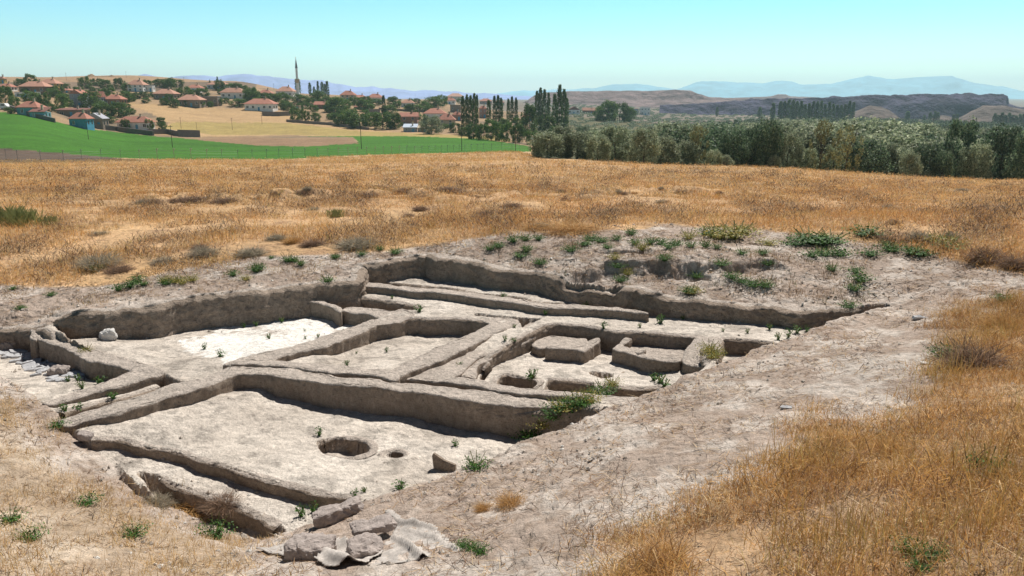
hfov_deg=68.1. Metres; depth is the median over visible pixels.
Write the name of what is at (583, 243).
weed
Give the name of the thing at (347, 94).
house
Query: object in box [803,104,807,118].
poplar tree
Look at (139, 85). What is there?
house
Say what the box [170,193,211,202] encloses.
dry bush
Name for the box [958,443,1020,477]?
weed
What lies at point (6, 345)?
boulder
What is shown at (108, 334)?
boulder
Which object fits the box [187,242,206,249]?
dry bush
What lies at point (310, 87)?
poplar tree
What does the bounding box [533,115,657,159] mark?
valley ground
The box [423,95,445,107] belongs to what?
tree
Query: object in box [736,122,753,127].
oleaster tree
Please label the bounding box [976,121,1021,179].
wood tree
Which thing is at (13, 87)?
house
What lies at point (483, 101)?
house
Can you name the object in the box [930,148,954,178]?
wood tree
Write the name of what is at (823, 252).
weed
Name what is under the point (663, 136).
oleaster tree
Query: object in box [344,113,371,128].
tree
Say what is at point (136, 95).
tree
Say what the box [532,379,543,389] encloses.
bin divider
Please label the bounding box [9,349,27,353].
paving stone
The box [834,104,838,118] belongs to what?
poplar tree
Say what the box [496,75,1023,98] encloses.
mountain range
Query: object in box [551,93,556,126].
poplar tree
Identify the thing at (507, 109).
poplar tree
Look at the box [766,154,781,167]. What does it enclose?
oleaster tree
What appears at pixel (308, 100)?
tree
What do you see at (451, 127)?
tree
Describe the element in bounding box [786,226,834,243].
weed
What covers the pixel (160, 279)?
weed
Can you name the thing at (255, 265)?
weed
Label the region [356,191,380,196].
dry bush
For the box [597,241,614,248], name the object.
weed
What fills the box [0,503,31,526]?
weed
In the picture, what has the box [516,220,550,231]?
dry bush
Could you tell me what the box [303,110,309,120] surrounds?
tree
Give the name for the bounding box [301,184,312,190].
dry bush
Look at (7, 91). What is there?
tree
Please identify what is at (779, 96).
plateau hill
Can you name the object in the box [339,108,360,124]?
tree
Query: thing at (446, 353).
mudbrick wall
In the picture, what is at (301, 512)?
weed
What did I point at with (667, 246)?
weed
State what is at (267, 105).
house
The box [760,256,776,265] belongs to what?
weed
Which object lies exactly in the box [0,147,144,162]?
ploughed field
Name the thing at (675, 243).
weed
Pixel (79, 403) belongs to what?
weed
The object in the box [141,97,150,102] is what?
tree
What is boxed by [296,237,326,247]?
dry bush
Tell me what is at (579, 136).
oleaster tree
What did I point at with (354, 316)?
mudbrick wall
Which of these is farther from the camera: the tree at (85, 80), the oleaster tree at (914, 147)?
the tree at (85, 80)
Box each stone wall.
[9,105,55,122]
[94,124,153,135]
[148,129,177,135]
[177,130,199,136]
[262,111,290,115]
[286,119,368,129]
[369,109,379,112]
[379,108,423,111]
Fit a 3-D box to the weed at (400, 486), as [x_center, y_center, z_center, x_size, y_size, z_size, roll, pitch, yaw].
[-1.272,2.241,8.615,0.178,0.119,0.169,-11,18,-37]
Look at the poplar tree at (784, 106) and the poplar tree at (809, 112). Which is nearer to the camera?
the poplar tree at (809, 112)
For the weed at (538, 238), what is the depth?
17.24 m
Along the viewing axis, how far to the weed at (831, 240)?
16.87 m
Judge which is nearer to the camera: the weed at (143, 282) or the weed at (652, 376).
the weed at (652, 376)
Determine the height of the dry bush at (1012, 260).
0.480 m
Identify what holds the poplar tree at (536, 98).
on the valley ground at (595, 122)
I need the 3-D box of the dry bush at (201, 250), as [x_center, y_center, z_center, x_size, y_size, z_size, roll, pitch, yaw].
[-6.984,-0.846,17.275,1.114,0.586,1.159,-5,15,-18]
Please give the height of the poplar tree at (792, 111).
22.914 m
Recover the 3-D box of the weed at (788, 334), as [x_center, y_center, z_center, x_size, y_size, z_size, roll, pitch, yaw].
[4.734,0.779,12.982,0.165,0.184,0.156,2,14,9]
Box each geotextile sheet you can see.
[256,536,382,566]
[373,509,461,565]
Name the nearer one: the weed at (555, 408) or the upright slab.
the weed at (555, 408)
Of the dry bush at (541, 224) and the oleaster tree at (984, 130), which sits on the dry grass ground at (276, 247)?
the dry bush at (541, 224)
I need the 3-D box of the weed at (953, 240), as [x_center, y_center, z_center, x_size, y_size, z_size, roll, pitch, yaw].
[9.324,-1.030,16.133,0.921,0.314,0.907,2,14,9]
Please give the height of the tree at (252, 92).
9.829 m
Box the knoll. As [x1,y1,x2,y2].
[84,74,121,76]
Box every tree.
[0,85,14,103]
[7,96,19,105]
[7,108,14,113]
[13,78,21,85]
[19,90,38,101]
[23,73,37,80]
[34,93,51,106]
[42,103,55,110]
[43,88,61,96]
[51,85,64,93]
[54,93,69,107]
[66,99,73,105]
[76,76,91,87]
[77,90,105,109]
[90,78,100,85]
[90,101,115,115]
[97,79,110,87]
[101,87,115,95]
[104,101,131,116]
[107,116,118,122]
[112,77,124,88]
[118,90,132,102]
[119,83,131,90]
[120,119,129,127]
[131,92,139,98]
[137,91,150,97]
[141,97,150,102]
[145,118,153,128]
[151,78,168,86]
[156,117,165,123]
[157,122,167,128]
[159,97,168,104]
[161,77,175,87]
[164,93,173,104]
[168,98,179,107]
[172,78,184,86]
[174,86,194,96]
[195,88,209,96]
[212,80,224,90]
[224,83,233,88]
[228,98,246,106]
[231,83,242,88]
[242,87,261,100]
[242,88,256,99]
[263,93,274,100]
[270,92,292,105]
[278,100,289,109]
[281,102,295,109]
[289,107,300,119]
[291,94,310,103]
[299,109,304,119]
[301,102,308,108]
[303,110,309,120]
[306,98,316,105]
[306,104,318,111]
[308,82,311,95]
[310,112,320,120]
[311,89,325,103]
[318,96,332,100]
[322,102,333,112]
[325,81,329,96]
[325,96,351,111]
[329,112,341,120]
[334,115,348,125]
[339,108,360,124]
[342,98,352,109]
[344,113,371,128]
[349,96,360,104]
[355,98,369,111]
[363,103,374,109]
[364,112,375,125]
[370,98,381,105]
[370,111,397,128]
[381,95,385,112]
[381,104,398,112]
[386,96,401,105]
[388,111,402,128]
[392,100,400,107]
[403,104,414,110]
[404,104,423,109]
[418,101,429,109]
[418,116,444,134]
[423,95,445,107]
[423,105,433,111]
[436,94,447,105]
[448,123,460,132]
[458,125,471,135]
[461,96,465,131]
[465,94,469,130]
[465,123,480,138]
[468,95,473,131]
[472,93,476,133]
[475,94,478,126]
[475,123,490,140]
[484,118,498,132]
[486,100,491,120]
[489,121,502,140]
[492,96,496,120]
[495,95,500,121]
[497,118,508,130]
[498,120,514,141]
[499,98,503,121]
[506,99,510,122]
[510,96,513,119]
[510,124,525,142]
[511,115,524,132]
[514,98,517,118]
[519,102,537,132]
[523,129,539,144]
[526,130,565,157]
[534,91,538,125]
[535,115,556,132]
[537,87,543,125]
[542,89,546,122]
[546,93,550,122]
[548,124,577,157]
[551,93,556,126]
[555,85,562,125]
[557,130,596,159]
[562,89,566,128]
[565,98,568,126]
[575,140,602,160]
[577,125,590,139]
[584,134,611,160]
[589,126,603,134]
[592,105,604,120]
[593,128,634,160]
[596,99,617,121]
[596,123,634,162]
[612,102,629,121]
[612,142,646,162]
[620,107,637,121]
[626,125,663,163]
[640,133,678,163]
[641,135,681,164]
[648,119,689,134]
[654,123,690,164]
[656,119,711,163]
[672,140,704,165]
[684,125,709,165]
[693,119,750,163]
[704,149,723,165]
[714,125,752,166]
[715,154,734,165]
[731,152,762,166]
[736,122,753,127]
[741,122,774,165]
[746,115,785,167]
[757,107,761,117]
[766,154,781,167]
[770,103,775,118]
[774,130,804,168]
[777,101,782,118]
[777,123,818,151]
[778,118,796,128]
[782,101,786,118]
[786,99,791,117]
[788,118,819,128]
[788,128,855,169]
[790,100,795,118]
[794,101,798,118]
[795,147,819,168]
[798,101,803,118]
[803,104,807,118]
[806,103,810,117]
[808,119,835,169]
[811,101,815,117]
[811,147,845,167]
[813,120,848,130]
[815,101,819,118]
[816,128,890,171]
[818,101,823,117]
[821,144,845,170]
[822,104,827,118]
[826,101,831,117]
[830,104,835,117]
[831,124,864,172]
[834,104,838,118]
[836,115,906,138]
[839,105,843,117]
[839,137,897,174]
[843,104,846,116]
[845,101,851,117]
[850,102,855,118]
[864,130,928,147]
[865,118,902,132]
[869,141,899,174]
[883,146,913,174]
[891,125,922,135]
[891,139,952,164]
[896,151,923,176]
[898,121,945,136]
[905,111,910,119]
[908,169,938,177]
[910,140,948,177]
[918,133,944,142]
[921,128,956,137]
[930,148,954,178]
[931,137,961,143]
[932,111,936,120]
[937,115,980,178]
[939,139,996,176]
[953,123,1022,174]
[955,142,994,179]
[966,128,988,137]
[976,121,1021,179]
[991,113,997,121]
[1000,112,1004,121]
[1002,130,1023,179]
[1005,113,1011,123]
[1018,114,1021,122]
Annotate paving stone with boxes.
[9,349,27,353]
[9,358,22,362]
[22,361,35,368]
[24,368,34,371]
[30,372,41,376]
[46,377,59,381]
[61,371,77,376]
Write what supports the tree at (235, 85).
on the village ground at (72, 81)
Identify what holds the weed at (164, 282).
on the bare soil bank
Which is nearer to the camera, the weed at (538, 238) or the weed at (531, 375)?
the weed at (531, 375)
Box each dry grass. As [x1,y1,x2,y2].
[0,392,306,575]
[540,286,1023,575]
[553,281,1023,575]
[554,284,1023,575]
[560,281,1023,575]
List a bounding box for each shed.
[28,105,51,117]
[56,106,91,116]
[402,122,417,131]
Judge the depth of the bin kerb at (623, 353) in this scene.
12.37 m
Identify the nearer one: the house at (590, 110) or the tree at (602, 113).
the tree at (602, 113)
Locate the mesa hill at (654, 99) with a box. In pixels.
[523,90,754,107]
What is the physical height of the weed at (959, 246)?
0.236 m
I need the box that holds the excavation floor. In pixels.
[0,277,888,539]
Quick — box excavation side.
[0,252,863,537]
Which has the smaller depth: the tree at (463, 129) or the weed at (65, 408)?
the weed at (65, 408)
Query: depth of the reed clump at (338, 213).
23.26 m
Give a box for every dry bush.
[64,246,136,273]
[88,230,109,235]
[99,261,140,276]
[133,198,162,204]
[138,488,177,509]
[144,254,179,266]
[165,498,211,523]
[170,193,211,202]
[184,240,227,259]
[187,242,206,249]
[196,486,247,521]
[202,196,242,204]
[227,243,271,258]
[258,233,288,241]
[280,233,308,244]
[293,189,310,194]
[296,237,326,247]
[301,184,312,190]
[323,234,390,254]
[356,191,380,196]
[390,187,414,193]
[409,204,433,211]
[428,185,473,193]
[468,497,497,513]
[470,207,499,217]
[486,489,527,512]
[499,200,526,208]
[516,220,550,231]
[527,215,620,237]
[530,220,552,226]
[559,215,580,223]
[597,521,725,575]
[652,199,674,203]
[792,420,882,452]
[860,420,919,459]
[862,231,886,238]
[885,219,899,224]
[899,229,938,242]
[913,330,1022,374]
[937,225,962,239]
[953,241,1010,265]
[967,304,1023,329]
[990,250,1023,270]
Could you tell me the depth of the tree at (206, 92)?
461.19 m
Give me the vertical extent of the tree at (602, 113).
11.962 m
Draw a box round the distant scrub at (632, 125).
[527,103,921,131]
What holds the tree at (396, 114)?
on the village ground at (72, 81)
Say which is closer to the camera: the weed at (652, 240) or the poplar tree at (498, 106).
the weed at (652, 240)
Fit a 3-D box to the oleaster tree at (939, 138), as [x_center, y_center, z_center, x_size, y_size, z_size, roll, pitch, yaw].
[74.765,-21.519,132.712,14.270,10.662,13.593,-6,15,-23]
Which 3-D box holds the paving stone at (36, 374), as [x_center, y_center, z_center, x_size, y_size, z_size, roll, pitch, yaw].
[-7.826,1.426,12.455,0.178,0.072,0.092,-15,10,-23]
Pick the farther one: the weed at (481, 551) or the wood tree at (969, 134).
the wood tree at (969, 134)
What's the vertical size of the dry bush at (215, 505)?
0.225 m
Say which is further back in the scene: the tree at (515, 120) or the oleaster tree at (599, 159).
the tree at (515, 120)
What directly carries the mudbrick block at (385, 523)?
on the bare soil bank
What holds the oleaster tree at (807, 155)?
on the valley ground at (595, 122)
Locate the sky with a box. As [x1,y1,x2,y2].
[0,0,1023,93]
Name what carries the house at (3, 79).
on the village ground at (72, 81)
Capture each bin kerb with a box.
[545,338,600,363]
[612,337,681,372]
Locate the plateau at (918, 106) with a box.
[659,93,1023,118]
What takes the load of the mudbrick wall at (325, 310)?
on the excavation floor
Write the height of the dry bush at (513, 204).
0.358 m
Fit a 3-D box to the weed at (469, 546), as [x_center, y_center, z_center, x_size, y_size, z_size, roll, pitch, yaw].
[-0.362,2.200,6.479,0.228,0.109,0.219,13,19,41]
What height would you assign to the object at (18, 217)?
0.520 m
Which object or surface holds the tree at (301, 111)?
on the stubble field at (213, 122)
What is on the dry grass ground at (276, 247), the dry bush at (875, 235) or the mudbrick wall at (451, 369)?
the dry bush at (875, 235)
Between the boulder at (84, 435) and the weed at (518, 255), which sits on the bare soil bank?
the weed at (518, 255)
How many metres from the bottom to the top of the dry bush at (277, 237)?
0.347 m
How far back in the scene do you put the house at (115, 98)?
393.77 m
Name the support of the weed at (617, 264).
on the bare soil bank
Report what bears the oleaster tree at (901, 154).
on the valley ground at (595, 122)
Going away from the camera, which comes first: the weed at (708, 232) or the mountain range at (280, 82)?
the weed at (708, 232)
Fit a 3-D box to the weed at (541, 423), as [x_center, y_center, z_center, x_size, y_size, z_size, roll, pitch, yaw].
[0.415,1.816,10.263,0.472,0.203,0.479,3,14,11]
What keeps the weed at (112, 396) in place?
on the excavation side
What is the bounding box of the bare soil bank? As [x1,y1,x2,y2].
[0,226,1023,575]
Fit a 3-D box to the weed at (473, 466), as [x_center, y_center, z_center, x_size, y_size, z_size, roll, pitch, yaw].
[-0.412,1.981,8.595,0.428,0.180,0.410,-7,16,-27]
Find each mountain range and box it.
[138,74,532,99]
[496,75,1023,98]
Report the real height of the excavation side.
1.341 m
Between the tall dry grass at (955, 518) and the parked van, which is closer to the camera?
the tall dry grass at (955, 518)
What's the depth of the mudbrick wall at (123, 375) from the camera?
12.08 m
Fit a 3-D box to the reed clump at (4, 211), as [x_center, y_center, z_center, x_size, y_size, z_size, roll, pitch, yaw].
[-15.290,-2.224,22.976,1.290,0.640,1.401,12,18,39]
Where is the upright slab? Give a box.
[30,336,39,358]
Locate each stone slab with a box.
[780,405,791,408]
[912,315,927,319]
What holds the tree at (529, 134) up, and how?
on the village ground at (72, 81)
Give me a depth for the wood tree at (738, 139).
102.14 m
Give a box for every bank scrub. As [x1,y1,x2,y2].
[0,245,448,317]
[486,239,879,304]
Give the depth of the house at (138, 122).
313.70 m
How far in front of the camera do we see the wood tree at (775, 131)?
100.55 m
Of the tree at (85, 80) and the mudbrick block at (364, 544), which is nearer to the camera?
the mudbrick block at (364, 544)
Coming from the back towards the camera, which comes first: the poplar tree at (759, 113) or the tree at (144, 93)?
the poplar tree at (759, 113)
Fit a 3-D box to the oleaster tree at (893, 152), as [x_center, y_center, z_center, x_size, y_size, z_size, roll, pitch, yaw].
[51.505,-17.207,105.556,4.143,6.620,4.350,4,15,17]
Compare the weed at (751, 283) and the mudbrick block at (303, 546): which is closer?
the mudbrick block at (303, 546)
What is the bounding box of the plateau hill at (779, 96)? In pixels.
[742,94,816,98]
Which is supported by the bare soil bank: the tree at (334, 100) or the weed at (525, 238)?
the weed at (525, 238)
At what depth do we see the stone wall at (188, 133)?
286.23 m
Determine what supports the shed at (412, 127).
on the village ground at (72, 81)
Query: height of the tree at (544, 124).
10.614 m
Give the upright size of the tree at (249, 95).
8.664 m
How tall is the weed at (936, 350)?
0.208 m
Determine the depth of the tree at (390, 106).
436.82 m
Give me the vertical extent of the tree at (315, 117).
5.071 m
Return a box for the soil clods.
[0,222,1023,575]
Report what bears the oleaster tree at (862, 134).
on the valley ground at (595, 122)
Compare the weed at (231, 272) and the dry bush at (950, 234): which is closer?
the weed at (231, 272)
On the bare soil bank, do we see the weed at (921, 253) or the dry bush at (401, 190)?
the weed at (921, 253)
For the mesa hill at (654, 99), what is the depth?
1569.70 m
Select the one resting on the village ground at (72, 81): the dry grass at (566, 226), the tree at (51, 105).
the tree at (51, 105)
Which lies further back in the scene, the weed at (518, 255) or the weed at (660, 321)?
the weed at (518, 255)
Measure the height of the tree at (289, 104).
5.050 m
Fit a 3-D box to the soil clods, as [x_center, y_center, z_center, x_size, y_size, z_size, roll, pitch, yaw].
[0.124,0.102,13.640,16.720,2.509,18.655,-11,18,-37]
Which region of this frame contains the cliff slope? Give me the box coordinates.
[852,105,1023,122]
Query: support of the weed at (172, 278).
on the bare soil bank
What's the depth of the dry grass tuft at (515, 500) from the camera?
7.37 m
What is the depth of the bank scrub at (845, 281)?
15.34 m
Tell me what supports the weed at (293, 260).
on the bare soil bank
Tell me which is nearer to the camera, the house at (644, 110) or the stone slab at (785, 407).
the stone slab at (785, 407)
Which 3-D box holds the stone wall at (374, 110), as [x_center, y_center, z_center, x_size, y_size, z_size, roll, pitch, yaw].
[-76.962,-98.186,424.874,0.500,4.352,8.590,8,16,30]
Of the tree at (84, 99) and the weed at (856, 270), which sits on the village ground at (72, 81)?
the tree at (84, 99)
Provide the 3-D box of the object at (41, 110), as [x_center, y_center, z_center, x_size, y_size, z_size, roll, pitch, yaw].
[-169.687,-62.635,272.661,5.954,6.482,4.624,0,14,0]
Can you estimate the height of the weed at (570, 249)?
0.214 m
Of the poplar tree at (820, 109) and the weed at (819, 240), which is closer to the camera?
the weed at (819, 240)
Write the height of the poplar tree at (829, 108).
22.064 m
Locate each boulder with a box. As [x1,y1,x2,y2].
[0,341,15,349]
[47,364,71,375]
[77,430,93,440]
[99,328,117,340]
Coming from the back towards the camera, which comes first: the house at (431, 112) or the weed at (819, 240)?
the house at (431, 112)
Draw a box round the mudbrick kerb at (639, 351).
[635,348,645,354]
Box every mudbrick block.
[283,532,336,561]
[312,495,363,528]
[346,532,383,561]
[349,513,397,535]
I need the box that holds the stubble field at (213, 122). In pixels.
[127,102,510,145]
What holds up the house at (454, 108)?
on the village ground at (72, 81)
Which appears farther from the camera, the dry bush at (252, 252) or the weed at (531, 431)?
the dry bush at (252, 252)
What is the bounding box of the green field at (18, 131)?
[0,111,531,159]
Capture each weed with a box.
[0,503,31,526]
[8,518,51,542]
[11,303,28,309]
[43,289,57,295]
[47,415,71,428]
[57,403,67,410]
[71,402,82,409]
[71,486,104,506]
[75,379,85,388]
[77,343,92,352]
[92,375,106,383]
[107,281,127,290]
[107,391,117,398]
[117,278,141,287]
[121,518,152,538]
[126,271,146,282]
[135,278,148,285]
[155,273,170,281]
[157,275,172,284]
[162,273,182,282]
[171,275,191,284]
[182,272,200,280]
[194,512,237,539]
[216,349,225,356]
[225,268,240,276]
[238,272,252,280]
[245,262,265,271]
[247,259,266,269]
[277,252,297,262]
[288,254,299,261]
[294,258,308,265]
[295,503,307,516]
[308,500,318,512]
[315,425,322,436]
[320,273,336,282]
[350,488,358,496]
[356,248,367,255]
[372,245,385,250]
[386,245,402,253]
[391,479,407,489]
[414,304,424,311]
[450,536,473,546]
[458,450,492,472]
[458,535,480,552]
[467,540,493,555]
[484,243,493,250]
[490,238,504,247]
[504,231,520,242]
[507,249,530,257]
[507,426,539,439]
[518,241,536,251]
[519,232,532,240]
[525,368,537,378]
[525,426,543,436]
[526,419,551,430]
[529,255,549,264]
[532,231,545,240]
[532,407,569,421]
[541,394,575,414]
[549,396,580,412]
[557,390,588,409]
[560,243,577,251]
[564,388,594,407]
[570,389,606,403]
[574,239,595,245]
[579,232,600,240]
[583,381,610,394]
[590,233,611,242]
[592,379,620,394]
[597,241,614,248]
[601,373,624,386]
[606,249,622,259]
[608,262,628,267]
[611,233,625,239]
[612,272,628,281]
[619,266,635,274]
[621,224,638,234]
[627,235,642,244]
[632,239,653,250]
[639,234,656,244]
[649,372,658,380]
[653,236,667,244]
[653,373,665,383]
[654,249,672,261]
[656,314,664,323]
[659,378,670,386]
[661,241,679,248]
[665,235,686,245]
[675,228,703,239]
[678,284,697,292]
[680,282,702,293]
[685,239,697,246]
[685,270,703,278]
[691,223,727,234]
[694,220,745,239]
[695,339,721,351]
[697,343,724,358]
[699,237,714,247]
[704,344,727,354]
[708,220,761,239]
[708,255,731,266]
[711,241,721,248]
[723,267,744,278]
[725,220,763,232]
[731,245,750,255]
[733,275,755,282]
[739,275,764,287]
[750,237,785,245]
[753,245,771,254]
[756,276,775,287]
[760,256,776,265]
[775,235,811,245]
[775,331,781,339]
[784,328,792,337]
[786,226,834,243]
[791,227,847,245]
[791,324,801,332]
[797,246,825,257]
[811,244,836,256]
[812,229,853,243]
[822,246,859,256]
[825,260,840,271]
[837,297,861,308]
[841,220,894,236]
[841,279,865,290]
[842,262,867,272]
[845,267,878,281]
[854,245,886,256]
[873,238,904,251]
[889,529,928,556]
[896,240,926,254]
[903,549,937,574]
[910,244,940,256]
[915,535,960,561]
[921,230,952,242]
[922,341,954,357]
[924,231,971,244]
[931,239,969,249]
[932,340,969,354]
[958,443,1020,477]
[989,289,1015,300]
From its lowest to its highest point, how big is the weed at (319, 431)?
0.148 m
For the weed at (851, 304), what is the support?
on the bare soil bank
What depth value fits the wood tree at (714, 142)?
113.42 m
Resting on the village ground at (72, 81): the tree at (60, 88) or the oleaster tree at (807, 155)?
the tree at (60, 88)
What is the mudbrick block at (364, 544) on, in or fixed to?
on the geotextile sheet at (333, 557)
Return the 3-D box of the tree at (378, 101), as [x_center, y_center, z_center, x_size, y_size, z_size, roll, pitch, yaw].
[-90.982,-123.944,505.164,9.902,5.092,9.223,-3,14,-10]
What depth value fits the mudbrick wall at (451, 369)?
11.77 m
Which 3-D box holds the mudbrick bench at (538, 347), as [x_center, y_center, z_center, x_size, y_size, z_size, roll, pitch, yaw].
[0.843,1.251,13.416,1.081,0.646,0.857,0,14,0]
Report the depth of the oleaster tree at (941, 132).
180.26 m
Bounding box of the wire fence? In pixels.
[5,143,511,159]
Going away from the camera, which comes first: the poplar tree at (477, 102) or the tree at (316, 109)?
the poplar tree at (477, 102)
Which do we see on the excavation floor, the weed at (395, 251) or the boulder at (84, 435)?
the boulder at (84, 435)
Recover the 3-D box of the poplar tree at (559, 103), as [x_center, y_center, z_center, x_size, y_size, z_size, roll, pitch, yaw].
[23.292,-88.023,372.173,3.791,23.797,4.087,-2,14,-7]
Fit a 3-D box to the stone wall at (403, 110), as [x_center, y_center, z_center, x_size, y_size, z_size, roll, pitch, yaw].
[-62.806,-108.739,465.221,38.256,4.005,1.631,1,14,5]
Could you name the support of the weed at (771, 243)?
on the bare soil bank
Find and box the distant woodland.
[653,117,1023,130]
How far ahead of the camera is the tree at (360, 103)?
438.27 m
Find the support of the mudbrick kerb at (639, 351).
on the excavation floor
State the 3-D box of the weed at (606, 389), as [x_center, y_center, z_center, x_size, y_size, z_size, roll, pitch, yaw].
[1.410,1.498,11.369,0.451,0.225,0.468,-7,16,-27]
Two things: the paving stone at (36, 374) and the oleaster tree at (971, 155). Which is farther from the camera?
the oleaster tree at (971, 155)
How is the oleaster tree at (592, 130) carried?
on the valley ground at (595, 122)
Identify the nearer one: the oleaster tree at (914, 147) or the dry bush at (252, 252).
the dry bush at (252, 252)
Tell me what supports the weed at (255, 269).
on the bare soil bank
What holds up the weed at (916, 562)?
on the bare soil bank
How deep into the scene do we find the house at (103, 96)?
389.54 m
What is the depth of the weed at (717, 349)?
12.07 m
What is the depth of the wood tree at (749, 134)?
104.66 m
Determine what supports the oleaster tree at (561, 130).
on the valley ground at (595, 122)
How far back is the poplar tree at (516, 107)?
397.75 m
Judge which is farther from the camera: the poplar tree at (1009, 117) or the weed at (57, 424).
the poplar tree at (1009, 117)
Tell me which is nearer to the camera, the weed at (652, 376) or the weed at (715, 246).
the weed at (652, 376)
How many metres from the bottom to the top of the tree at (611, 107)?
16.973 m
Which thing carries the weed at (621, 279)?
on the bare soil bank
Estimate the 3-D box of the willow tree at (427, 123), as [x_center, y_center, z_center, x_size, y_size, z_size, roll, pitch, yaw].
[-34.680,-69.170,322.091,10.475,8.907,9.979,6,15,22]
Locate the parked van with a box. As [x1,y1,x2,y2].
[0,103,9,108]
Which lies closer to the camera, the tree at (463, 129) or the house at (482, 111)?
the tree at (463, 129)
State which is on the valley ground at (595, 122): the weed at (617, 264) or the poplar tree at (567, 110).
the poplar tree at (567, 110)
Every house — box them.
[0,74,6,82]
[0,81,17,90]
[14,92,40,97]
[14,98,46,114]
[17,79,54,95]
[42,77,63,89]
[61,86,72,92]
[67,109,94,129]
[68,87,89,107]
[89,89,105,103]
[90,110,108,129]
[105,92,126,104]
[114,114,155,129]
[126,78,148,91]
[146,85,155,91]
[152,87,179,100]
[177,92,206,107]
[186,83,204,92]
[201,96,221,105]
[206,79,227,88]
[219,86,244,98]
[243,96,278,111]
[260,88,273,96]
[276,85,295,98]
[313,99,325,108]
[340,89,356,100]
[366,92,381,102]
[399,110,419,125]
[401,98,414,106]
[422,106,446,117]
[439,111,455,127]
[447,93,464,100]
[447,96,455,104]
[450,105,460,112]
[452,109,461,120]
[479,104,486,117]
[480,98,491,104]
[569,105,579,113]
[582,106,596,113]
[639,107,650,115]
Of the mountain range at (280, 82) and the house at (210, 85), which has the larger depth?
the mountain range at (280, 82)
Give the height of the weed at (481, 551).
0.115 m
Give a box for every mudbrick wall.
[30,329,165,407]
[58,366,560,438]
[223,309,414,368]
[231,358,400,382]
[310,300,343,326]
[342,307,393,325]
[366,282,648,321]
[390,317,519,382]
[406,322,532,382]
[409,377,638,404]
[681,336,720,373]
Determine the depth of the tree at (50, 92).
388.71 m
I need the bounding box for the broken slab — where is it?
[432,452,456,471]
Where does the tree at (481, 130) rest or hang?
on the green field at (18, 131)
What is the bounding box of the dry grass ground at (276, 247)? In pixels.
[0,151,1023,288]
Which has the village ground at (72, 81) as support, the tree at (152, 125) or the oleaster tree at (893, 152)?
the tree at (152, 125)
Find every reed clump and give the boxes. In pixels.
[0,204,37,225]
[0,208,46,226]
[36,215,62,225]
[89,264,106,271]
[325,208,346,217]
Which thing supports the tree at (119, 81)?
on the village ground at (72, 81)
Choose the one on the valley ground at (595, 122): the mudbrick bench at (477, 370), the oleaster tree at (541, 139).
the oleaster tree at (541, 139)
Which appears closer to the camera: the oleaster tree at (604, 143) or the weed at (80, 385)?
the weed at (80, 385)
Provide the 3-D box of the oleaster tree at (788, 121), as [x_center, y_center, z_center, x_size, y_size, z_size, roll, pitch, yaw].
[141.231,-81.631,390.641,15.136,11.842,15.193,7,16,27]
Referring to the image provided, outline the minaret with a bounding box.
[295,57,299,99]
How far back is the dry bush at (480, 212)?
22.73 m
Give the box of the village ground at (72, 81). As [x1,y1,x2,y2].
[0,75,532,146]
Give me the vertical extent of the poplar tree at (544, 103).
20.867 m
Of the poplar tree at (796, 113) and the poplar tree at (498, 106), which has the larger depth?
the poplar tree at (796, 113)
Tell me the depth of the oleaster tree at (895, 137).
126.82 m
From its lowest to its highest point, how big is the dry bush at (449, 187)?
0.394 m
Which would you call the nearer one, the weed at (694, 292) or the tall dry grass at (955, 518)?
the tall dry grass at (955, 518)
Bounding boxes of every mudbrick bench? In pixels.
[461,336,540,378]
[531,336,587,356]
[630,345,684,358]
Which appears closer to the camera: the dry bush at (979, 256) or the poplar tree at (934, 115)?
the dry bush at (979, 256)
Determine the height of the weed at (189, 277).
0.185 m
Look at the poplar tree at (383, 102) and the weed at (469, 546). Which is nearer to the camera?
the weed at (469, 546)
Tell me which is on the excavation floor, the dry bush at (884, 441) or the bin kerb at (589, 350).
the bin kerb at (589, 350)
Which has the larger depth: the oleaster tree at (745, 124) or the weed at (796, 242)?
the oleaster tree at (745, 124)
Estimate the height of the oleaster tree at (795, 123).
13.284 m
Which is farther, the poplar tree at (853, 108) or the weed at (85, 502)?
the poplar tree at (853, 108)
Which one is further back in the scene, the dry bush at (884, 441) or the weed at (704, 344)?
the weed at (704, 344)

